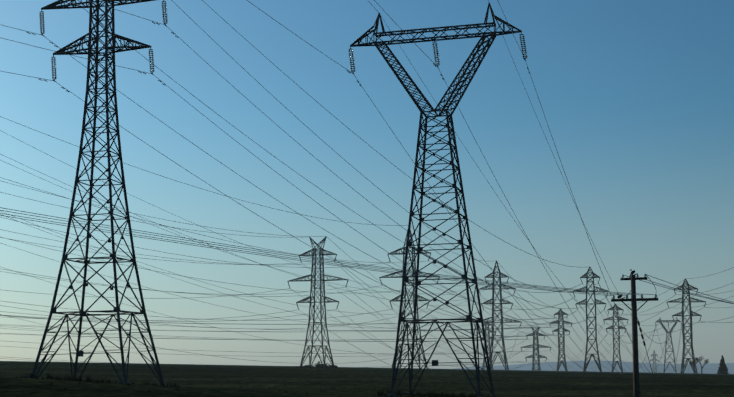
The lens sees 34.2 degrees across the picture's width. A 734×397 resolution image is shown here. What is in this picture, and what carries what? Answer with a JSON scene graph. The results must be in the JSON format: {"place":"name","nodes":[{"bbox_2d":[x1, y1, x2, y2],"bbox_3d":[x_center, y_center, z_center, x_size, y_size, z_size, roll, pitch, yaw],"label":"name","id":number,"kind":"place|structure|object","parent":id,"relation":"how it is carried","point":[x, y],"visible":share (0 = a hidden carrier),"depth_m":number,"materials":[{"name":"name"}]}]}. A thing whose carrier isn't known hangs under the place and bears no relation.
{"place":"outdoors","nodes":[
{"label":"outdoors","id":0,"kind":"place"},
{"bbox_2d":[0,360,733,396],"bbox_3d":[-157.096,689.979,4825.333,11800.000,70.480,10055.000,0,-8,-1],"label":"terrain","id":1,"kind":"structure","parent":0,"point":[196,380],"depth_m":187.74,"materials":[{"name":"green plant"}]},
{"bbox_2d":[32,0,166,385],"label":"pylon","id":2,"kind":"object","parent":1,"relation":"on","point":[91,54],"visible":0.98,"depth_m":117.28,"materials":[{"name":"metal"}]},
{"bbox_2d":[39,2,167,77],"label":"insulators","id":3,"kind":"object","parent":2,"relation":"attached to","point":[150,59],"visible":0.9,"depth_m":117.75,"materials":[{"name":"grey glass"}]},
{"bbox_2d":[0,0,733,373],"bbox_3d":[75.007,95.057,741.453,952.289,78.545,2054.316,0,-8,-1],"label":"conductors","id":4,"kind":"structure","parent":2,"relation":"attached to","point":[320,292],"depth_m":289.49,"materials":[{"name":"grey"}]},
{"bbox_2d":[26,22,529,91],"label":"vibration dampers","id":5,"kind":"object","parent":4,"relation":"on","point":[177,37],"visible":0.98,"depth_m":116.99,"materials":[{"name":"metal"}]},
{"bbox_2d":[291,361,337,367],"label":"shrubs","id":6,"kind":"object","parent":1,"relation":"on","point":[317,365],"visible":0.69,"depth_m":376.86,"materials":[{"name":"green plant"}]},
{"bbox_2d":[287,236,348,367],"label":"pylon","id":7,"kind":"object","parent":1,"relation":"on","point":[313,254],"visible":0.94,"depth_m":381.24,"materials":[{"name":"metal"}]},
{"bbox_2d":[8,372,718,396],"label":"field weeds","id":8,"kind":"object","parent":1,"relation":"on","point":[381,393],"visible":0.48,"depth_m":109.35,"materials":[{"name":"green plant"}]},
{"bbox_2d":[379,229,439,369],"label":"pylon","id":9,"kind":"object","parent":1,"relation":"on","point":[395,299],"visible":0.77,"depth_m":349.77,"materials":[{"name":"metal"}]},
{"bbox_2d":[349,2,526,396],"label":"pylon","id":10,"kind":"object","parent":1,"relation":"on","point":[419,249],"visible":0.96,"depth_m":114.23,"materials":[{"name":"metal"}]},
{"bbox_2d":[348,36,527,70],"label":"insulators","id":11,"kind":"object","parent":10,"relation":"attached to","point":[433,46],"visible":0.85,"depth_m":115.46,"materials":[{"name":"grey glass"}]},
{"bbox_2d":[386,392,495,396],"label":"pylon footings","id":12,"kind":"object","parent":1,"relation":"on","point":[389,395],"visible":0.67,"depth_m":108.00,"materials":[{"name":"grey concrete"}]},
{"bbox_2d":[478,323,495,369],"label":"pylon","id":13,"kind":"object","parent":1,"relation":"on","point":[486,325],"visible":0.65,"depth_m":969.74,"materials":[{"name":"metal"}]},
{"bbox_2d":[473,260,521,370],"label":"pylon","id":14,"kind":"object","parent":1,"relation":"on","point":[493,303],"visible":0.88,"depth_m":543.95,"materials":[{"name":"metal"}]},
{"bbox_2d":[520,326,550,370],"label":"pylon","id":15,"kind":"object","parent":1,"relation":"on","point":[535,332],"visible":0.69,"depth_m":817.53,"materials":[{"name":"metal"}]},
{"bbox_2d":[549,309,572,371],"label":"pylon","id":16,"kind":"object","parent":1,"relation":"on","point":[559,314],"visible":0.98,"depth_m":765.43,"materials":[{"name":"metal"}]},
{"bbox_2d":[573,267,608,372],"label":"pylon","id":17,"kind":"object","parent":1,"relation":"on","point":[586,276],"visible":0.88,"depth_m":499.85,"materials":[{"name":"metal"}]},
{"bbox_2d":[603,304,627,372],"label":"pylon","id":18,"kind":"object","parent":1,"relation":"on","point":[618,331],"visible":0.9,"depth_m":695.66,"materials":[{"name":"metal"}]},
{"bbox_2d":[611,274,657,396],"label":"wooden pole","id":19,"kind":"object","parent":1,"relation":"on","point":[634,310],"visible":0.94,"depth_m":50.21,"materials":[{"name":"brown wood"}]},
{"bbox_2d":[0,207,733,395],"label":"line wires","id":20,"kind":"object","parent":19,"relation":"attached to","point":[587,291],"visible":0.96,"depth_m":32.88,"materials":[{"name":"grey metal"}]},
{"bbox_2d":[637,320,645,345],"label":"stay insulators","id":21,"kind":"object","parent":19,"relation":"attached to","point":[641,331],"visible":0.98,"depth_m":50.94,"materials":[{"name":"metal"}]},
{"bbox_2d":[650,350,658,372],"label":"pylon","id":22,"kind":"object","parent":1,"relation":"on","point":[654,355],"visible":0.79,"depth_m":1760.05,"materials":[{"name":"metal"}]},
{"bbox_2d":[655,318,681,372],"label":"pylon","id":23,"kind":"object","parent":1,"relation":"on","point":[665,329],"visible":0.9,"depth_m":760.75,"materials":[{"name":"metal"}]},
{"bbox_2d":[666,279,705,373],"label":"pylon","id":24,"kind":"object","parent":1,"relation":"on","point":[683,366],"visible":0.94,"depth_m":522.62,"materials":[{"name":"metal"}]},
{"bbox_2d":[695,356,708,373],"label":"bare tree","id":25,"kind":"object","parent":1,"relation":"on","point":[701,365],"depth_m":515.06,"materials":[{"name":"brown plant"}]},
{"bbox_2d":[717,355,727,374],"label":"conifer tree","id":26,"kind":"object","parent":1,"relation":"on","point":[720,370],"depth_m":425.10,"materials":[{"name":"green plant"}]},
{"bbox_2d":[0,0,733,368],"label":"sky","id":27,"kind":"structure","parent":0,"point":[636,97],"materials":[{"name":"blue"}]}
]}

